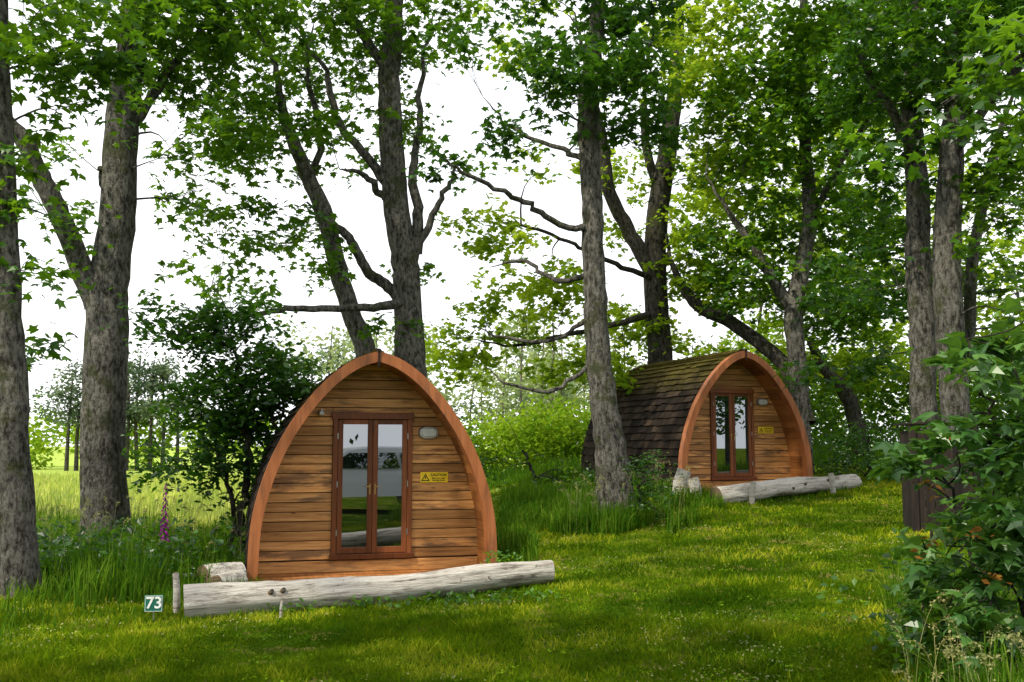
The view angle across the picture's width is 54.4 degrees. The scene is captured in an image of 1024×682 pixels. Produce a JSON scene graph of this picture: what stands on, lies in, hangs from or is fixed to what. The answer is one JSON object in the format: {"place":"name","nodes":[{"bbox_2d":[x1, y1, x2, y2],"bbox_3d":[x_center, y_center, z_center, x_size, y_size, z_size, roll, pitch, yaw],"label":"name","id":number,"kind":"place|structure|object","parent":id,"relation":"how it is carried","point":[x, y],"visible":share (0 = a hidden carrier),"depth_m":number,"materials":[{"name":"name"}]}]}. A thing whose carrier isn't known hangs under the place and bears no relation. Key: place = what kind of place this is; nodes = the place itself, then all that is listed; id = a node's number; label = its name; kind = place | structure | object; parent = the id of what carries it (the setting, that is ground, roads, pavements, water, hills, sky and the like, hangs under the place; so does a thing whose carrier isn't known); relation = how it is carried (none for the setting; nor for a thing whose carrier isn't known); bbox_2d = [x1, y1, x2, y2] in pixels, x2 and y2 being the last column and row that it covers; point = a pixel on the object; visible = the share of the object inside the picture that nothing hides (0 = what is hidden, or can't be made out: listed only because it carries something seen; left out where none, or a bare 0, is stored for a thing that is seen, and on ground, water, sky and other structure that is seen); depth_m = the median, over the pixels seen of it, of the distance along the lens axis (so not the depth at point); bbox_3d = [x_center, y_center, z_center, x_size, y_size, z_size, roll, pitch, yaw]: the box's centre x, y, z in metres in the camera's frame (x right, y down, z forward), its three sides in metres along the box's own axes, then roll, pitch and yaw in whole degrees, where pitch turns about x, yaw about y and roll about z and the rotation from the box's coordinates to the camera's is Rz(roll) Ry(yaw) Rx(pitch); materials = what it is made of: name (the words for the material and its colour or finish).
{"place":"outdoors","nodes":[
{"label":"outdoors","id":0,"kind":"place"},
{"bbox_2d":[33,471,254,533],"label":"meadow grass","id":1,"kind":"structure","parent":0,"point":[67,489],"depth_m":25.14,"materials":[{"name":"green plant"}]},
{"bbox_2d":[0,446,1019,681],"bbox_3d":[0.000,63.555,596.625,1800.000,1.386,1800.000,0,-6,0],"label":"ground","id":2,"kind":"structure","parent":0,"point":[58,464],"depth_m":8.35,"materials":[{"name":"green plant"}]},
{"bbox_2d":[0,0,184,598],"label":"sycamore tree","id":3,"kind":"object","parent":2,"relation":"on","point":[19,554],"visible":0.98,"depth_m":10.11,"materials":[{"name":"green plant"}]},
{"bbox_2d":[36,513,248,590],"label":"nettles","id":4,"kind":"object","parent":2,"relation":"on","point":[43,536],"visible":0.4,"depth_m":11.08,"materials":[{"name":"green plant"}]},
{"bbox_2d":[144,595,163,620],"bbox_3d":[-3.051,2.328,8.472,0.156,0.325,0.026,1,-6,-8],"label":"pitch number sign","id":5,"kind":"object","parent":2,"relation":"on","point":[153,603],"visible":0.98,"depth_m":8.47,"materials":[{"name":"metal"}]},
{"bbox_2d":[28,402,281,469],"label":"distant hedge","id":6,"kind":"object","parent":2,"relation":"on","point":[38,443],"visible":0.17,"depth_m":64.23,"materials":[{"name":"green plant"}]},
{"bbox_2d":[159,478,168,570],"bbox_3d":[-3.788,2.069,10.842,0.108,1.150,0.106,0,-6,0],"label":"foxglove","id":7,"kind":"object","parent":2,"relation":"on","point":[165,523],"visible":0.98,"depth_m":10.85,"materials":[{"name":"purple plant"}]},
{"bbox_2d":[13,0,338,534],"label":"sycamore tree","id":8,"kind":"object","parent":2,"relation":"on","point":[102,445],"visible":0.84,"depth_m":14.53,"materials":[{"name":"green plant"}]},
{"bbox_2d":[173,572,179,613],"bbox_3d":[-2.988,2.294,8.859,0.077,0.469,0.058,0,-6,0],"label":"wooden stake","id":9,"kind":"object","parent":2,"relation":"on","point":[176,593],"visible":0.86,"depth_m":8.85,"materials":[{"name":"grey wood"}]},
{"bbox_2d":[29,341,354,470],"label":"distant pine trees","id":10,"kind":"object","parent":2,"relation":"on","point":[135,412],"visible":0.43,"depth_m":59.63,"materials":[{"name":"green plant"}]},
{"bbox_2d":[100,285,333,552],"bbox_3d":[-3.700,1.080,13.051,3.176,3.543,2.312,0,-6,0],"label":"elder shrub","id":11,"kind":"object","parent":2,"relation":"on","point":[238,417],"visible":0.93,"depth_m":12.82,"materials":[{"name":"green plant"}]},
{"bbox_2d":[194,562,246,583],"bbox_3d":[-3.023,2.447,10.337,0.314,0.300,0.459,-5,-8,38],"label":"cut log","id":12,"kind":"object","parent":2,"relation":"on","point":[228,566],"visible":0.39,"depth_m":10.24,"materials":[{"name":"grey wood"}]},
{"bbox_2d":[207,570,247,582],"bbox_3d":[-2.890,2.461,10.140,0.214,0.230,0.408,-2,-6,21],"label":"cut log","id":13,"kind":"object","parent":2,"relation":"on","point":[226,576],"visible":0.39,"depth_m":10.08,"materials":[{"name":"grey wood"}]},
{"bbox_2d":[279,600,282,617],"bbox_3d":[-1.976,2.344,8.522,0.033,0.248,0.024,0,-6,0],"label":"wooden stake","id":14,"kind":"object","parent":2,"relation":"on","point":[281,609],"visible":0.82,"depth_m":8.52,"materials":[{"name":"grey wood"}]},
{"bbox_2d":[154,0,513,378],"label":"sycamore tree","id":15,"kind":"object","parent":2,"relation":"on","point":[406,237],"visible":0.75,"depth_m":17.01,"materials":[{"name":"green plant"}]},
{"bbox_2d":[36,460,697,576],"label":"grass seed heads","id":16,"kind":"object","parent":2,"relation":"on","point":[242,535],"depth_m":12.76,"materials":[{"name":"green plant"}]},
{"bbox_2d":[183,560,554,617],"bbox_3d":[-1.243,2.274,9.190,3.396,0.355,0.320,-1,-5,-17],"label":"edging log","id":17,"kind":"object","parent":2,"relation":"on","point":[215,598],"visible":0.88,"depth_m":9.00,"materials":[{"name":"grey wood"}]},
{"bbox_2d":[244,348,496,581],"bbox_3d":[-2.014,1.710,12.968,2.801,2.890,4.530,2,-6,-15],"label":"camping pod","id":18,"kind":"object","parent":2,"relation":"on","point":[371,465],"visible":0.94,"depth_m":11.47,"materials":[{"name":"brown wood"}]},
{"bbox_2d":[336,419,407,553],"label":"door leaves","id":19,"kind":"structure","parent":18,"relation":"in","point":[372,458],"depth_m":11.50,"materials":[{"name":"brown wood"}]},
{"bbox_2d":[180,550,570,613],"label":"ground weeds","id":20,"kind":"object","parent":2,"relation":"on","point":[413,598],"visible":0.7,"depth_m":8.91,"materials":[{"name":"green plant"}]},
{"bbox_2d":[0,485,924,681],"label":"dry grass clippings","id":21,"kind":"object","parent":2,"relation":"on","point":[453,676],"visible":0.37,"depth_m":7.88,"materials":[{"name":"plant"}]},
{"bbox_2d":[0,432,1023,681],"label":"long grass","id":22,"kind":"structure","parent":2,"relation":"on","point":[520,504],"depth_m":12.02,"materials":[{"name":"green plant"}]},
{"bbox_2d":[452,401,585,491],"bbox_3d":[0.037,1.955,18.117,3.435,1.816,2.622,3,-7,-30],"label":"bramble shrub","id":23,"kind":"object","parent":2,"relation":"on","point":[526,454],"visible":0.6,"depth_m":18.21,"materials":[{"name":"green plant"}]},
{"bbox_2d":[460,387,590,479],"bbox_3d":[0.469,2.746,26.802,14.179,3.387,5.214,0,-6,0],"label":"hedge","id":24,"kind":"object","parent":2,"relation":"on","point":[563,432],"visible":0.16,"depth_m":26.02,"materials":[{"name":"green plant"}]},
{"bbox_2d":[273,309,818,461],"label":"distant woodland","id":25,"kind":"object","parent":2,"relation":"on","point":[504,399],"visible":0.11,"depth_m":52.12,"materials":[{"name":"green plant"}]},
{"bbox_2d":[402,0,705,516],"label":"sycamore tree","id":26,"kind":"object","parent":2,"relation":"on","point":[596,69],"visible":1,"depth_m":13.97,"materials":[{"name":"green plant"}]},
{"bbox_2d":[424,0,815,424],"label":"sycamore tree","id":27,"kind":"object","parent":2,"relation":"on","point":[654,258],"visible":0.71,"depth_m":21.01,"materials":[{"name":"green plant"}]},
{"bbox_2d":[571,449,684,524],"bbox_3d":[1.485,1.998,13.716,0.920,1.013,1.939,6,-8,-43],"label":"bramble shrub","id":28,"kind":"object","parent":2,"relation":"on","point":[641,492],"visible":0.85,"depth_m":13.40,"materials":[{"name":"green plant"}]},
{"bbox_2d":[672,468,690,492],"bbox_3d":[2.764,2.390,16.234,0.329,0.649,0.262,0,-6,0],"label":"rock","id":29,"kind":"object","parent":2,"relation":"on","point":[678,475],"visible":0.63,"depth_m":16.16,"materials":[{"name":"grey stone"}]},
{"bbox_2d":[688,477,701,496],"bbox_3d":[2.929,2.423,15.936,0.239,0.504,0.193,0,-6,0],"label":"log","id":30,"kind":"object","parent":2,"relation":"on","point":[696,482],"visible":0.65,"depth_m":15.88,"materials":[{"name":"grey wood"}]},
{"bbox_2d":[581,349,812,492],"bbox_3d":[3.547,1.764,19.797,2.801,2.890,4.530,2,-6,-20],"label":"camping pod","id":31,"kind":"object","parent":2,"relation":"on","point":[732,417],"visible":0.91,"depth_m":18.47,"materials":[{"name":"brown wood"}]},
{"bbox_2d":[713,393,751,476],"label":"door leaves","id":32,"kind":"structure","parent":31,"relation":"in","point":[732,473],"depth_m":18.38,"materials":[{"name":"brown wood"}]},
{"bbox_2d":[749,481,755,504],"bbox_3d":[3.731,2.407,15.451,0.123,0.449,0.099,0,-6,0],"label":"wooden stake","id":33,"kind":"object","parent":2,"relation":"on","point":[752,492],"visible":0.86,"depth_m":15.42,"materials":[{"name":"grey wood"}]},
{"bbox_2d":[709,474,861,503],"bbox_3d":[4.542,2.406,16.304,3.451,0.339,0.366,1,-5,-35],"label":"edging log","id":34,"kind":"object","parent":2,"relation":"on","point":[790,486],"visible":0.79,"depth_m":16.08,"materials":[{"name":"grey wood"}]},
{"bbox_2d":[670,0,947,473],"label":"sycamore tree","id":35,"kind":"object","parent":2,"relation":"on","point":[790,83],"visible":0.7,"depth_m":20.15,"materials":[{"name":"green plant"}]},
{"bbox_2d":[828,473,835,493],"bbox_3d":[5.339,2.419,16.588,0.122,0.450,0.097,0,-6,0],"label":"wooden stake","id":36,"kind":"object","parent":2,"relation":"on","point":[832,483],"visible":0.86,"depth_m":16.56,"materials":[{"name":"grey wood"}]},
{"bbox_2d":[644,89,1023,453],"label":"leaning tree","id":37,"kind":"object","parent":2,"relation":"on","point":[849,401],"visible":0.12,"depth_m":25.21,"materials":[{"name":"green plant"}]},
{"bbox_2d":[811,413,907,480],"bbox_3d":[6.962,2.146,18.829,2.273,1.563,4.136,3,-7,-25],"label":"hawthorn shrub","id":38,"kind":"object","parent":2,"relation":"on","point":[847,462],"visible":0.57,"depth_m":18.95,"materials":[{"name":"green plant"}]},
{"bbox_2d":[725,269,1023,449],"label":"woodland edge","id":39,"kind":"object","parent":2,"relation":"on","point":[752,349],"visible":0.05,"depth_m":31.25,"materials":[{"name":"green plant"}]},
{"bbox_2d":[762,351,1023,452],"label":"hedge","id":40,"kind":"object","parent":2,"relation":"on","point":[977,401],"visible":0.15,"depth_m":25.79,"materials":[{"name":"green plant"}]},
{"bbox_2d":[772,0,1023,508],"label":"sycamore tree","id":41,"kind":"object","parent":2,"relation":"on","point":[916,277],"visible":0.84,"depth_m":14.06,"materials":[{"name":"green plant"}]},
{"bbox_2d":[803,564,1023,681],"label":"undergrowth","id":42,"kind":"object","parent":2,"relation":"on","point":[890,638],"visible":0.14,"depth_m":6.67,"materials":[{"name":"green plant"}]},
{"bbox_2d":[838,1,1023,182],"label":"overhanging tree","id":43,"kind":"object","parent":2,"relation":"on","point":[1005,60],"visible":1,"depth_m":6.33,"materials":[{"name":"green plant"}]},
{"bbox_2d":[893,422,980,532],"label":"timber bin store","id":44,"kind":"structure","parent":2,"relation":"on","point":[916,505],"depth_m":11.86,"materials":[{"name":"brown wood"}]},
{"bbox_2d":[863,0,1023,510],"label":"sycamore tree","id":45,"kind":"object","parent":2,"relation":"on","point":[951,277],"visible":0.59,"depth_m":13.46,"materials":[{"name":"green plant"}]},
{"bbox_2d":[864,526,1023,681],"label":"bramble shrub","id":46,"kind":"object","parent":2,"relation":"on","point":[903,628],"visible":0.23,"depth_m":5.80,"materials":[{"name":"green plant"}]},
{"bbox_2d":[865,295,1023,681],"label":"sapling","id":47,"kind":"object","parent":2,"relation":"on","point":[1001,551],"visible":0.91,"depth_m":5.46,"materials":[{"name":"green plant"}]},
{"bbox_2d":[885,548,1023,681],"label":"grass seed heads","id":48,"kind":"object","parent":2,"relation":"on","point":[951,649],"depth_m":4.75,"materials":[{"name":"plant"}]},
{"bbox_2d":[910,479,1011,648],"bbox_3d":[2.450,1.323,5.608,0.474,1.100,1.287,-2,-6,14],"label":"sapling","id":49,"kind":"object","parent":2,"relation":"on","point":[978,529],"visible":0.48,"depth_m":5.38,"materials":[{"name":"green plant"}]},
{"bbox_2d":[8,0,1023,446],"label":"sky","id":50,"kind":"structure","parent":0,"point":[359,211],"materials":[{"name":"white"}]}
]}

